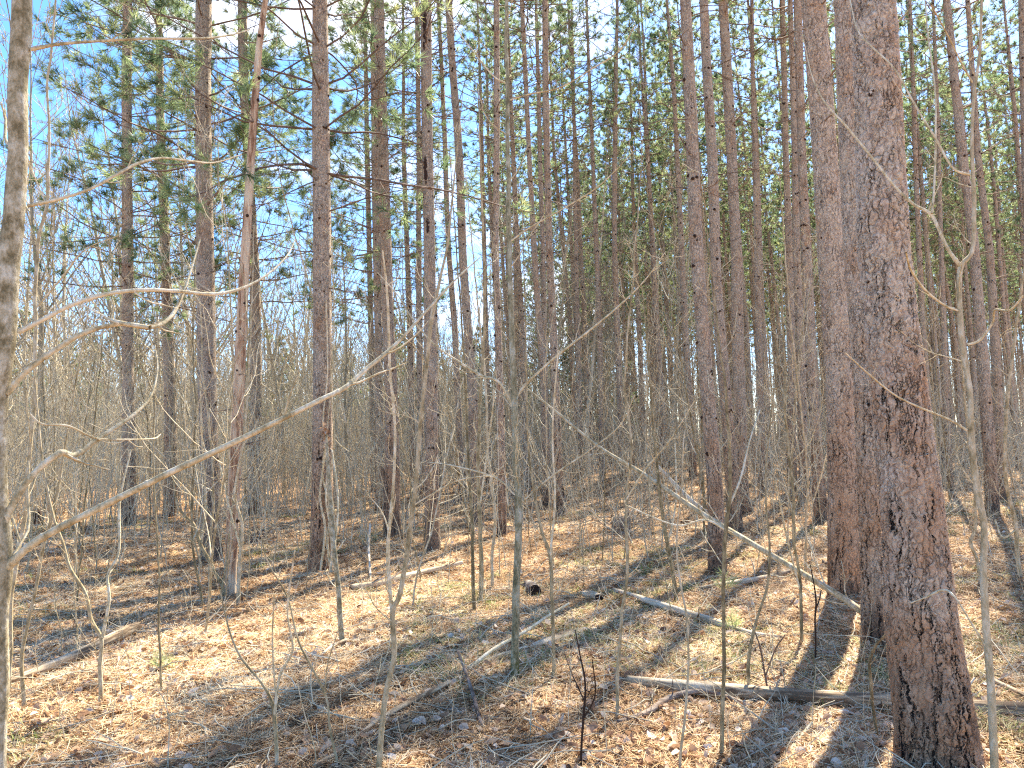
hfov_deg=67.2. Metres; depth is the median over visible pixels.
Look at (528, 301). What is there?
pine tree
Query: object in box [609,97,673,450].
pine tree
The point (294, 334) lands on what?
bare tree
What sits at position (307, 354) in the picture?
bare tree
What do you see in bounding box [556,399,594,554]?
sapling
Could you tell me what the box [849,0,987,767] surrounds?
pine tree
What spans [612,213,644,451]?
pine tree
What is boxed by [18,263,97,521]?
sapling
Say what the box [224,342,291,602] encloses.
sapling
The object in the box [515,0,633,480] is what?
pine tree
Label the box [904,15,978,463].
pine tree
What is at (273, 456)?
thicket
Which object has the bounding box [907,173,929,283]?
pine tree
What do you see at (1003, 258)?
pine tree
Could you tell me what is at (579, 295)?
pine tree
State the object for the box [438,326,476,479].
sapling
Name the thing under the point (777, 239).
pine tree
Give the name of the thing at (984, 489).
sapling
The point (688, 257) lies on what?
bare tree
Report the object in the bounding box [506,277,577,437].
sapling
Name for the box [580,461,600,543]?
sapling
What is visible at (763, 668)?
shrub
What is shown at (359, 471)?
sapling
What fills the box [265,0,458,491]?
pine tree
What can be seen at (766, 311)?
pine tree
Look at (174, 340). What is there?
bare tree
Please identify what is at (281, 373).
evergreen tree
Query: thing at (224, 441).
sapling
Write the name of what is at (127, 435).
sapling
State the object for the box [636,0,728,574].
pine tree
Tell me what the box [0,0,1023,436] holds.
sky
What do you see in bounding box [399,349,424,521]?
sapling
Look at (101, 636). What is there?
sapling
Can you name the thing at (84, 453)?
sapling
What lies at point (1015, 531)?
sapling
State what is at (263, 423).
sapling
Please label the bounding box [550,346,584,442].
evergreen tree
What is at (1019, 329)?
pine tree
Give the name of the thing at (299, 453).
sapling
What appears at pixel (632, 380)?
pine tree
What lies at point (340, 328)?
bare tree
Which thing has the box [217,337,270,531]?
sapling
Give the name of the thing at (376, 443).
sapling
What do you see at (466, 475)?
sapling
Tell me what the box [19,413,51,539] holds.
sapling
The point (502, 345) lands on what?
bare tree
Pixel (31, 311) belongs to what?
bare tree
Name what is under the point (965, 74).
pine tree
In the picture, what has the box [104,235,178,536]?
sapling
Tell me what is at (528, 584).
cut log
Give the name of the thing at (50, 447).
sapling
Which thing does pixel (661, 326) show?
pine tree
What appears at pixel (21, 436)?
sapling
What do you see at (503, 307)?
bare tree
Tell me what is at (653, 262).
pine tree
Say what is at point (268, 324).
bare tree
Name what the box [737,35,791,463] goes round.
pine tree
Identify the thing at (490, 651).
fallen branch
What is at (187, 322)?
bare tree
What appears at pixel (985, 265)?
pine tree
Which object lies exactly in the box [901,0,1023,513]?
pine tree
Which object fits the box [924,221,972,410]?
pine tree
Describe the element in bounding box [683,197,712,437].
pine tree
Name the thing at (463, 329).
bare tree
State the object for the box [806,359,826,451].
sapling
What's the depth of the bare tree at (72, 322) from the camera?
56.21 m
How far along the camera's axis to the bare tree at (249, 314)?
25.05 m
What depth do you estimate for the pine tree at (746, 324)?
24.45 m
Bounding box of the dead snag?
[198,0,288,595]
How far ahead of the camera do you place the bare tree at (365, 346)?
35.55 m
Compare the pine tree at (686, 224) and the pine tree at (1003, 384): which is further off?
the pine tree at (1003, 384)
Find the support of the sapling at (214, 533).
on the ground at (352, 539)
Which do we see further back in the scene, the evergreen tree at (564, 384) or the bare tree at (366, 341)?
the evergreen tree at (564, 384)
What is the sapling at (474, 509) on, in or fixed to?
on the ground at (352, 539)
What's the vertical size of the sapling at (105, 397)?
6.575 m
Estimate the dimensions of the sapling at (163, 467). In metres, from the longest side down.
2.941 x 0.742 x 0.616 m
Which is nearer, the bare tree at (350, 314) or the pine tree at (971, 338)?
the pine tree at (971, 338)
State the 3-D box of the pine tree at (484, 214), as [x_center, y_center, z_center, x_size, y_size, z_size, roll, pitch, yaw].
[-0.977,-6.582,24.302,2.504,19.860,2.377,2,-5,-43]
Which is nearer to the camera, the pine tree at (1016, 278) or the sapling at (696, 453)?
the sapling at (696, 453)
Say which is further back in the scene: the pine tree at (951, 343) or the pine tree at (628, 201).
the pine tree at (951, 343)
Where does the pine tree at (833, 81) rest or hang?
on the ground at (352, 539)
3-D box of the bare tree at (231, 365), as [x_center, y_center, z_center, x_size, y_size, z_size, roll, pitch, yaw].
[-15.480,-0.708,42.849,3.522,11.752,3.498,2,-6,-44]
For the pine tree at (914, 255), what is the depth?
42.52 m
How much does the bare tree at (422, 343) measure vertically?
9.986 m
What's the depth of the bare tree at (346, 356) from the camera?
22.37 m
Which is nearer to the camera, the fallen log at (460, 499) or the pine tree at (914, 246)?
the fallen log at (460, 499)
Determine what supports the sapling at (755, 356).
on the ground at (352, 539)
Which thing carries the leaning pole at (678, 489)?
on the ground at (352, 539)
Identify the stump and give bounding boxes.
[26,510,41,525]
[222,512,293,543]
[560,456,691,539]
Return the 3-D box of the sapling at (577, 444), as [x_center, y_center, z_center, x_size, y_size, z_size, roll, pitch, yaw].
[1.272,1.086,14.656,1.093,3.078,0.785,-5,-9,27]
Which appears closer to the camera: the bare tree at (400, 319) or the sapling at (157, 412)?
the sapling at (157, 412)
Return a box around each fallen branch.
[312,680,450,767]
[320,638,346,655]
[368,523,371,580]
[457,650,502,738]
[468,602,569,669]
[616,679,764,723]
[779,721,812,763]
[967,662,1023,697]
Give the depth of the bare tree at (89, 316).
46.08 m
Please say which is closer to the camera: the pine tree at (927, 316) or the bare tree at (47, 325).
the bare tree at (47, 325)
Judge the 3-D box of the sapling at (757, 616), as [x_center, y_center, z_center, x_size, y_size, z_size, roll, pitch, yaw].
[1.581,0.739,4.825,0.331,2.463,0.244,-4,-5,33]
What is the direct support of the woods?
on the ground at (352, 539)
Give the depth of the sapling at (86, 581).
5.16 m
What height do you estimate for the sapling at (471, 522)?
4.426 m
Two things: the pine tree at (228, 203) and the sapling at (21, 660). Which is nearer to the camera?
the sapling at (21, 660)
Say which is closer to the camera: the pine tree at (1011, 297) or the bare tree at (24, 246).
the bare tree at (24, 246)
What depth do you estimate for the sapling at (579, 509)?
8.53 m
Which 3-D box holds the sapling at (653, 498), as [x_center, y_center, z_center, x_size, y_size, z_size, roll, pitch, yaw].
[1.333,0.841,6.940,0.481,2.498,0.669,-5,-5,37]
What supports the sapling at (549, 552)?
on the ground at (352, 539)
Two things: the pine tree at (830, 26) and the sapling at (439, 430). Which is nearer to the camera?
the sapling at (439, 430)
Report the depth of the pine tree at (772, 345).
58.37 m
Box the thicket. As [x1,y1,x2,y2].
[7,298,1023,583]
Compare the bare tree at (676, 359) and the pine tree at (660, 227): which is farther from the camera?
the pine tree at (660, 227)
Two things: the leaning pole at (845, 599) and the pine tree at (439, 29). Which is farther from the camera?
the pine tree at (439, 29)
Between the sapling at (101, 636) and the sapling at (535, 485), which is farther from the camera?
the sapling at (535, 485)
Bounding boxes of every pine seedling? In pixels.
[149,648,178,668]
[710,569,741,588]
[718,607,746,632]
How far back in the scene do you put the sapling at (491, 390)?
18.73 m
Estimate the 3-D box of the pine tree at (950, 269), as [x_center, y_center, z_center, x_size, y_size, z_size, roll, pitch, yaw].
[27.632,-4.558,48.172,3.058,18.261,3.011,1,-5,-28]
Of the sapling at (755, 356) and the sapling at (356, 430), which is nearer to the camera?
the sapling at (356, 430)
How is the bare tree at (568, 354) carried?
on the ground at (352, 539)
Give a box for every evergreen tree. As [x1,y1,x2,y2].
[9,306,52,454]
[39,341,97,453]
[67,333,113,449]
[84,301,149,457]
[264,335,305,447]
[272,353,307,468]
[334,354,366,438]
[356,306,414,444]
[383,334,415,411]
[461,326,508,458]
[491,326,536,447]
[521,329,570,436]
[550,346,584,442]
[558,344,575,436]
[581,285,640,441]
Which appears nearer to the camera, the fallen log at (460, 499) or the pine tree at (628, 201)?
the fallen log at (460, 499)
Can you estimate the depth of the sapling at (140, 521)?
11.92 m
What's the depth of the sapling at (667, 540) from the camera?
7.44 m
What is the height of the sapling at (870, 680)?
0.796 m
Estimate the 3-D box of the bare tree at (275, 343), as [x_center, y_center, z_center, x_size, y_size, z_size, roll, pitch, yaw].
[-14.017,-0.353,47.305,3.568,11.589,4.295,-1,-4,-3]
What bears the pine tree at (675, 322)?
on the ground at (352, 539)
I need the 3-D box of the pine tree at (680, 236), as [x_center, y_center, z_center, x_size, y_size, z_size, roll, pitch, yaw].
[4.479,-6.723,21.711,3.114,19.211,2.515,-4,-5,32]
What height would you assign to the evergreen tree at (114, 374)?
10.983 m
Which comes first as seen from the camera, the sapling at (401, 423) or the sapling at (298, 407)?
the sapling at (298, 407)
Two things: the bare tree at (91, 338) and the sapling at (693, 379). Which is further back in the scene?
the bare tree at (91, 338)
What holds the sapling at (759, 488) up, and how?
on the ground at (352, 539)
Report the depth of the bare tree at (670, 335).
31.60 m
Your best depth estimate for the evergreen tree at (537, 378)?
49.99 m
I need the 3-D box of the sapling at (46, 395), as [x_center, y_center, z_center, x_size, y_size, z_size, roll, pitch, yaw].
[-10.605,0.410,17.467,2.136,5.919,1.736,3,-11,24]
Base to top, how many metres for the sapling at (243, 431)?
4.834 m
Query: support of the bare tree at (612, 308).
on the ground at (352, 539)
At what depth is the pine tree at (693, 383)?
65.48 m
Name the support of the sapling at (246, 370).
on the ground at (352, 539)
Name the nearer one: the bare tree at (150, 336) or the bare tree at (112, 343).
the bare tree at (112, 343)
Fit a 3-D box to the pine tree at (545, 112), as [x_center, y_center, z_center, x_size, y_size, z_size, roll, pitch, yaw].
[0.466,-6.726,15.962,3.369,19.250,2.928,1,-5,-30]
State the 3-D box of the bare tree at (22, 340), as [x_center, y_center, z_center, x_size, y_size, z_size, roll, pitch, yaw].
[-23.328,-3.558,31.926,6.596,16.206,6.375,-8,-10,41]
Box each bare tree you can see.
[0,0,121,499]
[0,127,90,476]
[0,160,53,346]
[0,166,37,381]
[0,202,51,428]
[1,102,117,444]
[1,161,100,491]
[12,186,60,376]
[13,283,28,417]
[14,200,82,448]
[14,315,38,359]
[14,340,48,417]
[17,267,59,410]
[20,27,184,496]
[21,163,117,427]
[26,13,221,384]
[26,276,80,399]
[29,266,104,488]
[48,220,121,422]
[51,276,95,380]
[55,268,117,406]
[58,260,151,460]
[69,202,153,475]
[71,177,178,458]
[72,236,148,480]
[84,53,237,495]
[88,334,121,420]
[98,172,266,388]
[99,147,195,499]
[104,184,195,402]
[110,287,159,456]
[112,273,196,492]
[132,37,304,487]
[134,286,186,429]
[135,335,185,444]
[137,319,188,430]
[138,283,189,412]
[144,116,272,387]
[145,246,196,474]
[145,250,233,422]
[149,231,220,472]
[151,225,236,393]
[162,205,242,491]
[176,282,235,410]
[178,142,312,493]
[216,226,286,417]
[216,301,247,416]
[217,290,265,430]
[237,230,306,457]
[248,295,303,467]
[260,227,311,427]
[261,263,306,434]
[262,228,312,372]
[262,295,306,416]
[263,268,312,433]
[268,177,366,471]
[272,165,361,386]
[277,237,362,412]
[286,276,338,433]
[287,218,366,388]
[287,274,339,402]
[297,169,396,494]
[298,278,356,385]
[331,199,372,442]
[332,215,416,474]
[335,325,368,451]
[339,225,461,412]
[342,219,446,454]
[344,288,415,409]
[348,321,366,427]
[353,224,442,423]
[365,276,423,416]
[397,237,463,417]
[399,312,448,442]
[438,273,489,397]
[438,291,479,433]
[438,326,451,441]
[439,268,533,480]
[441,287,490,410]
[466,193,550,475]
[473,218,547,378]
[480,252,547,470]
[490,227,604,451]
[491,173,604,396]
[513,108,613,439]
[515,256,582,464]
[527,297,550,430]
[530,98,649,474]
[547,262,609,454]
[560,193,650,436]
[561,308,597,417]
[564,265,630,444]
[567,213,645,462]
[570,327,608,416]
[574,231,653,450]
[582,258,639,470]
[583,313,635,466]
[613,329,644,457]
[617,101,753,465]
[625,135,753,396]
[631,230,696,463]
[635,212,711,446]
[641,302,682,432]
[661,299,699,410]
[744,228,824,469]
[753,201,825,433]
[768,269,815,423]
[768,341,786,455]
[910,183,971,385]
[910,200,938,328]
[910,216,955,342]
[929,270,990,461]
[948,291,1015,404]
[949,347,966,415]
[990,326,1023,418]
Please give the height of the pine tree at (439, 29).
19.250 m
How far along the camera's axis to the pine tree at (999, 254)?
27.17 m
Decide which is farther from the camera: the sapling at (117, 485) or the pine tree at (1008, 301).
the pine tree at (1008, 301)
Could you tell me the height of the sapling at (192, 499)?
6.170 m
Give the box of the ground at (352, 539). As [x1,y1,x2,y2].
[8,433,1023,767]
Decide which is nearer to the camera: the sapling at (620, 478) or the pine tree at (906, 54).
the sapling at (620, 478)
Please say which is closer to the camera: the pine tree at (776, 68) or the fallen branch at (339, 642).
the fallen branch at (339, 642)
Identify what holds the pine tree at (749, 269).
on the ground at (352, 539)
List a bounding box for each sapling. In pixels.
[0,0,129,547]
[0,0,479,767]
[2,118,151,573]
[7,294,120,475]
[8,282,67,571]
[8,421,84,655]
[9,0,119,693]
[9,126,114,528]
[9,151,152,600]
[9,364,50,513]
[10,310,50,479]
[13,250,60,637]
[18,129,108,555]
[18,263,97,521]
[19,279,93,707]
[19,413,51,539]
[21,377,68,516]
[24,307,131,702]
[34,275,141,568]
[50,108,155,547]
[57,265,151,649]
[57,486,114,661]
[65,369,99,514]
[74,230,142,524]
[86,373,142,582]
[90,16,283,631]
[96,303,146,528]
[97,344,156,535]
[103,36,293,592]
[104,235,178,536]
[114,154,254,567]
[131,482,149,545]
[136,80,287,604]
[138,430,166,523]
[140,298,220,490]
[140,324,191,473]
[145,380,180,536]
[147,328,172,689]
[148,230,240,510]
[157,343,225,596]
[167,266,274,573]
[171,48,289,599]
[173,452,214,585]
[179,255,272,499]
[184,279,272,532]
[185,141,275,468]
[193,129,295,546]
[194,341,269,549]
[202,381,258,610]
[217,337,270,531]
[218,203,299,509]
[219,225,260,606]
[219,328,269,504]
[219,550,301,767]
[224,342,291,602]
[240,324,299,492]
[241,1,413,546]
[241,353,284,514]
[257,155,350,470]
[257,530,339,764]
[262,329,337,489]
[262,364,298,503]
[269,394,297,511]
[278,302,312,463]
[279,308,312,483]
[281,416,306,529]
[284,379,347,532]
[286,411,309,537]
[291,199,370,514]
[291,385,333,505]
[292,429,359,596]
[325,201,472,578]
[325,435,345,647]
[333,370,380,529]
[333,398,359,517]
[334,325,373,513]
[338,309,371,483]
[341,346,383,515]
[342,345,397,515]
[349,417,372,519]
[356,92,498,767]
[357,235,424,520]
[359,504,383,581]
[368,316,417,511]
[377,0,667,676]
[394,90,487,530]
[397,328,442,474]
[399,165,470,457]
[399,339,462,557]
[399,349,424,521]
[400,409,420,510]
[402,178,538,602]
[403,383,441,504]
[406,309,462,540]
[437,144,536,523]
[437,353,483,482]
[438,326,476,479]
[443,150,480,610]
[444,261,525,491]
[449,346,487,564]
[452,387,497,537]
[454,432,496,561]
[457,83,495,599]
[465,171,504,587]
[472,331,531,551]
[481,335,508,461]
[504,343,529,477]
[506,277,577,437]
[511,181,602,566]
[513,235,590,493]
[516,189,573,677]
[526,443,545,522]
[528,342,576,473]
[535,290,593,516]
[543,374,583,520]
[554,364,607,519]
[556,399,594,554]
[559,356,619,534]
[562,297,606,504]
[562,426,608,588]
[564,352,612,481]
[573,402,601,516]
[579,239,658,558]
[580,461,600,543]
[591,222,671,558]
[592,131,695,718]
[596,194,694,515]
[608,419,639,512]
[609,191,688,513]
[615,30,759,535]
[618,228,699,522]
[620,386,660,518]
[622,379,651,467]
[625,95,764,758]
[627,340,694,616]
[632,362,666,451]
[638,279,678,602]
[643,336,692,534]
[653,385,684,480]
[654,181,731,508]
[662,327,703,507]
[670,409,691,767]
[673,301,703,488]
[676,338,731,486]
[681,248,722,447]
[694,234,752,464]
[700,360,747,470]
[708,281,754,450]
[714,373,767,534]
[715,210,773,437]
[720,451,749,542]
[721,216,824,539]
[723,292,780,479]
[736,395,791,573]
[739,309,791,684]
[744,153,820,504]
[744,244,786,439]
[745,280,805,503]
[752,118,839,540]
[755,297,796,473]
[756,370,802,527]
[758,379,783,506]
[762,361,799,523]
[765,251,807,641]
[771,287,825,449]
[773,168,826,582]
[778,254,826,525]
[778,297,826,475]
[783,286,825,435]
[790,382,826,522]
[802,0,1023,767]
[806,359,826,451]
[810,565,820,657]
[868,634,884,735]
[910,139,999,499]
[910,227,953,508]
[912,165,970,467]
[927,307,955,443]
[943,403,970,511]
[948,142,1023,494]
[953,275,979,581]
[956,212,1023,446]
[958,359,1017,485]
[974,420,1000,538]
[989,220,1023,578]
[992,391,1020,486]
[1003,373,1023,464]
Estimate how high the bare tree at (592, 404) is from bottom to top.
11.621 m
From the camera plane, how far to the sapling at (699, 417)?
19.86 m
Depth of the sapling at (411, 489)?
9.38 m
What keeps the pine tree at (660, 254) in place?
on the ground at (352, 539)
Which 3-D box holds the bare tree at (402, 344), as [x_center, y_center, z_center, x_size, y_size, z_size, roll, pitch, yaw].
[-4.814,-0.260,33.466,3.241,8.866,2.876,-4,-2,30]
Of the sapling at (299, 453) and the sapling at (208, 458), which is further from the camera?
the sapling at (299, 453)
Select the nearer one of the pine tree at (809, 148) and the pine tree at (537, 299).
the pine tree at (537, 299)
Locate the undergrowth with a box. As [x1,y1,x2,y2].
[9,487,1023,767]
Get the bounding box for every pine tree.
[0,0,261,524]
[43,0,361,561]
[51,0,277,516]
[114,0,535,571]
[134,0,370,515]
[254,0,486,510]
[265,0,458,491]
[303,0,457,537]
[330,0,512,552]
[347,0,482,505]
[365,0,452,492]
[385,0,489,486]
[385,0,504,497]
[398,0,524,524]
[446,0,523,482]
[449,0,542,472]
[450,0,552,534]
[461,1,560,487]
[464,26,532,455]
[465,0,591,516]
[466,0,566,472]
[468,0,543,359]
[471,0,597,505]
[474,97,533,468]
[477,156,535,336]
[489,0,608,390]
[489,193,529,318]
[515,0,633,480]
[517,0,599,457]
[521,145,559,413]
[524,93,572,346]
[524,237,547,391]
[526,189,569,378]
[526,214,558,333]
[532,0,611,466]
[532,1,611,473]
[540,0,642,481]
[541,126,601,378]
[556,258,568,355]
[558,151,611,455]
[558,178,595,409]
[561,96,625,463]
[562,218,583,429]
[565,0,681,480]
[569,161,602,435]
[578,174,605,460]
[579,128,624,368]
[583,56,642,347]
[584,103,649,418]
[585,57,660,462]
[591,0,682,463]
[593,0,704,465]
[597,164,642,346]
[602,0,686,469]
[602,151,646,459]
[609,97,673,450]
[609,191,644,460]
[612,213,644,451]
[613,0,719,476]
[618,203,645,411]
[619,176,663,393]
[620,150,680,384]
[625,233,660,399]
[628,229,653,448]
[633,29,686,461]
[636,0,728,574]
[636,85,688,378]
[637,214,666,378]
[639,0,770,466]
[639,176,676,459]
[641,178,689,389]
[643,2,730,321]
[643,104,711,374]
[644,0,800,533]
[644,24,723,415]
[653,203,695,448]
[657,230,668,444]
[658,146,694,460]
[658,231,676,394]
[663,0,778,513]
[663,98,727,354]
[663,213,696,380]
[663,240,693,438]
[669,180,730,357]
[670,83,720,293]
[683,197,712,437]
[685,73,766,371]
[687,222,700,439]
[690,334,698,448]
[697,0,792,496]
[698,53,743,371]
[702,3,770,472]
[704,0,782,330]
[704,0,790,476]
[705,108,771,442]
[709,170,750,412]
[710,201,747,368]
[712,0,838,499]
[718,0,835,521]
[718,118,762,455]
[721,187,767,448]
[726,112,784,375]
[727,126,785,450]
[729,0,833,492]
[730,86,786,435]
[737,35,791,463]
[742,171,785,368]
[745,269,775,359]
[746,0,815,411]
[749,251,785,446]
[753,261,786,355]
[762,115,817,415]
[763,161,784,368]
[764,181,791,351]
[765,35,826,468]
[765,177,786,372]
[765,217,786,366]
[765,277,785,447]
[770,2,836,414]
[770,145,816,457]
[783,139,822,374]
[801,0,859,597]
[801,118,825,415]
[805,0,839,209]
[805,7,836,272]
[808,188,823,405]
[814,0,909,645]
[827,7,910,120]
[833,22,923,215]
[837,33,949,250]
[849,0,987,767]
[897,0,967,404]
[897,0,970,469]
[897,0,1011,491]
[898,0,1020,500]
[900,44,956,374]
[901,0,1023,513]
[903,66,958,441]
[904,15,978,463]
[906,0,1006,388]
[906,157,937,303]
[907,62,965,402]
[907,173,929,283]
[909,181,937,435]
[910,113,969,450]
[919,4,1011,468]
[920,50,984,430]
[920,159,971,427]
[922,205,963,438]
[923,73,996,443]
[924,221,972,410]
[924,253,974,445]
[931,84,987,372]
[932,187,974,438]
[942,77,1005,330]
[944,0,1023,265]
[946,0,1023,471]
[946,177,1014,325]
[950,245,1010,352]
[951,242,988,346]
[963,277,989,378]
[965,0,1023,340]
[968,68,1023,417]
[969,0,1023,294]
[970,120,1021,370]
[975,135,1009,369]
[976,54,1023,355]
[978,162,1018,437]
[980,164,1023,445]
[981,188,1019,416]
[984,203,1014,417]
[989,74,1021,288]
[997,172,1023,383]
[998,233,1023,428]
[1000,210,1023,366]
[1000,271,1023,413]
[1005,158,1020,296]
[1014,283,1023,390]
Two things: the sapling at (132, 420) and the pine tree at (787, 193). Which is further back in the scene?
the pine tree at (787, 193)
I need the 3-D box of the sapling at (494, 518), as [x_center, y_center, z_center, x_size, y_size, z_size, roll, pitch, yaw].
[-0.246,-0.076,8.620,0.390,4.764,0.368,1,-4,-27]
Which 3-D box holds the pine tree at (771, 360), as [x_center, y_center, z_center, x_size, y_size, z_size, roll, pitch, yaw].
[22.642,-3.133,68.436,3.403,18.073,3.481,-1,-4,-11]
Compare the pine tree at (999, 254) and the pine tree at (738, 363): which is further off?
the pine tree at (999, 254)
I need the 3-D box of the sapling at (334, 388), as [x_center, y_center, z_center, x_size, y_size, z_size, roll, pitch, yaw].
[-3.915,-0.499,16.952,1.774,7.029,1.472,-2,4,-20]
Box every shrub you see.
[565,630,595,765]
[752,625,784,685]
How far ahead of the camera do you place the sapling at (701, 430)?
15.58 m
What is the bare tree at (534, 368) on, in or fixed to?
on the ground at (352, 539)
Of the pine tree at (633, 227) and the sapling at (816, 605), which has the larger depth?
the pine tree at (633, 227)
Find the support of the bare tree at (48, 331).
on the ground at (352, 539)
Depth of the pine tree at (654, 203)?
34.99 m
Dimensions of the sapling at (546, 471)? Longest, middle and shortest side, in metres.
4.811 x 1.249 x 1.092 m
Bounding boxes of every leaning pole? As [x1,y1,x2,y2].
[528,389,860,613]
[655,465,706,512]
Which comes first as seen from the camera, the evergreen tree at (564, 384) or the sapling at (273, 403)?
the sapling at (273, 403)
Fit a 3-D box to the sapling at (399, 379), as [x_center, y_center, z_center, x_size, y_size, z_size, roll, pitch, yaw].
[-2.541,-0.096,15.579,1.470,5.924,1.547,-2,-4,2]
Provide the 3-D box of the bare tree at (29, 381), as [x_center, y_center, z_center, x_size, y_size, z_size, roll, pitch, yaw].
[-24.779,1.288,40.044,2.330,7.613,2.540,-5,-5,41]
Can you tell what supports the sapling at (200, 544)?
on the ground at (352, 539)
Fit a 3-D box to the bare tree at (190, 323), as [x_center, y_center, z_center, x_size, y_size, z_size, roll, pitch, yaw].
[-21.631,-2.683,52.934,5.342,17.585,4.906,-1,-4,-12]
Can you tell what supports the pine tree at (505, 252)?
on the ground at (352, 539)
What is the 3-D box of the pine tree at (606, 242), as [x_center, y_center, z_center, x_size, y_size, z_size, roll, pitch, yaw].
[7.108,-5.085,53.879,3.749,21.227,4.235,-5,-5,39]
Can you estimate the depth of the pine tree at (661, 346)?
63.52 m
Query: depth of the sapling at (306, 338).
15.16 m
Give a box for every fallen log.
[11,622,141,684]
[349,560,463,589]
[439,485,530,504]
[480,627,597,662]
[611,588,783,638]
[624,675,1023,720]
[698,560,790,589]
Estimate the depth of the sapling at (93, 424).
10.79 m
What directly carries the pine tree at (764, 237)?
on the ground at (352, 539)
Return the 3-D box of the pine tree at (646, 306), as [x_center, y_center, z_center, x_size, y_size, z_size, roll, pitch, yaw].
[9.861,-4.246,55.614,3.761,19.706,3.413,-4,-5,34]
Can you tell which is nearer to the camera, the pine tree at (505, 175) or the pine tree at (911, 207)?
the pine tree at (911, 207)
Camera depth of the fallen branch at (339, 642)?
5.66 m
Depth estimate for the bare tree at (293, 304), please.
51.09 m
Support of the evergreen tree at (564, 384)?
on the ground at (352, 539)
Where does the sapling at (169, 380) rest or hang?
on the ground at (352, 539)
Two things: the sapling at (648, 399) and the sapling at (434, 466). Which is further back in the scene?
the sapling at (648, 399)
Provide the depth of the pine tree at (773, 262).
50.50 m
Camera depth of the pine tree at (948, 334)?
57.65 m
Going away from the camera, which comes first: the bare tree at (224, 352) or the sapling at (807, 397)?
the sapling at (807, 397)
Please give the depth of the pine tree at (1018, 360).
60.47 m
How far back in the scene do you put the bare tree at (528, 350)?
24.91 m
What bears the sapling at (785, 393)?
on the ground at (352, 539)
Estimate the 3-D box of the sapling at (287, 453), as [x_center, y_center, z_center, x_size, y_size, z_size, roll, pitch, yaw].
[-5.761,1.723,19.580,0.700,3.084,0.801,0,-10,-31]
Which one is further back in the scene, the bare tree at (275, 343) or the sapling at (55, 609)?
the bare tree at (275, 343)
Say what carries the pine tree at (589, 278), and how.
on the ground at (352, 539)
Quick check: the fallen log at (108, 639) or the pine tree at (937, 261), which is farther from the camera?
the pine tree at (937, 261)
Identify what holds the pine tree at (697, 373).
on the ground at (352, 539)
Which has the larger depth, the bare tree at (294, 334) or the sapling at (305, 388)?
the bare tree at (294, 334)
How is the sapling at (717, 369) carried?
on the ground at (352, 539)
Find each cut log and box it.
[520,580,540,595]
[581,591,603,599]
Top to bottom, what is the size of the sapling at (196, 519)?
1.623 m
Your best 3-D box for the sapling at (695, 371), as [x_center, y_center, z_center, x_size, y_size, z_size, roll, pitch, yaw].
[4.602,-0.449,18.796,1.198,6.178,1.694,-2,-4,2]
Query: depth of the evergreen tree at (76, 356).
45.66 m
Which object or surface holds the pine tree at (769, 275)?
on the ground at (352, 539)
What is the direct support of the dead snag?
on the ground at (352, 539)
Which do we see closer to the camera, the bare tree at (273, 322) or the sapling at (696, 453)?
the sapling at (696, 453)
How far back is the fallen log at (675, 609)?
6.67 m
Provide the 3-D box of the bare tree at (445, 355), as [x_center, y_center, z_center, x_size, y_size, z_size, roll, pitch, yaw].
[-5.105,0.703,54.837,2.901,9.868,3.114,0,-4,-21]
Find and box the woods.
[10,297,1023,453]
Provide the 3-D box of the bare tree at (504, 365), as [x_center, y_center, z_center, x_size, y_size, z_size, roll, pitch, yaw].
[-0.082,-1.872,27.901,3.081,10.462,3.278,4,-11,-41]
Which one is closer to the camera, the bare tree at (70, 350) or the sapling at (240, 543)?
the sapling at (240, 543)
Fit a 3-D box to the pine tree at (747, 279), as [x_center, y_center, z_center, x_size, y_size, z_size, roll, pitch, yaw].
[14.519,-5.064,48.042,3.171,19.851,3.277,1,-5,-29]
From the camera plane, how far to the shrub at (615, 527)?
12.54 m
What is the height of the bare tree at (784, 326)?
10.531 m
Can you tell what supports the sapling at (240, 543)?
on the ground at (352, 539)
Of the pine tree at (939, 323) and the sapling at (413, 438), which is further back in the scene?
the pine tree at (939, 323)
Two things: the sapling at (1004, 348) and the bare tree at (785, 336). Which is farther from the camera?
the bare tree at (785, 336)
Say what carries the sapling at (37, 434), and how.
on the ground at (352, 539)
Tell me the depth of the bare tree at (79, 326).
54.45 m
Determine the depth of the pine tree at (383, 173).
12.46 m
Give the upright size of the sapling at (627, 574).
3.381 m
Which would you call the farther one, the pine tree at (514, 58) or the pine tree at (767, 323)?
the pine tree at (767, 323)
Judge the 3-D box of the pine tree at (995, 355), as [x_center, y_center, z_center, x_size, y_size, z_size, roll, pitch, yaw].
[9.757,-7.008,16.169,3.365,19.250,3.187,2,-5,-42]
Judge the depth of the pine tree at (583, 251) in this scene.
50.77 m

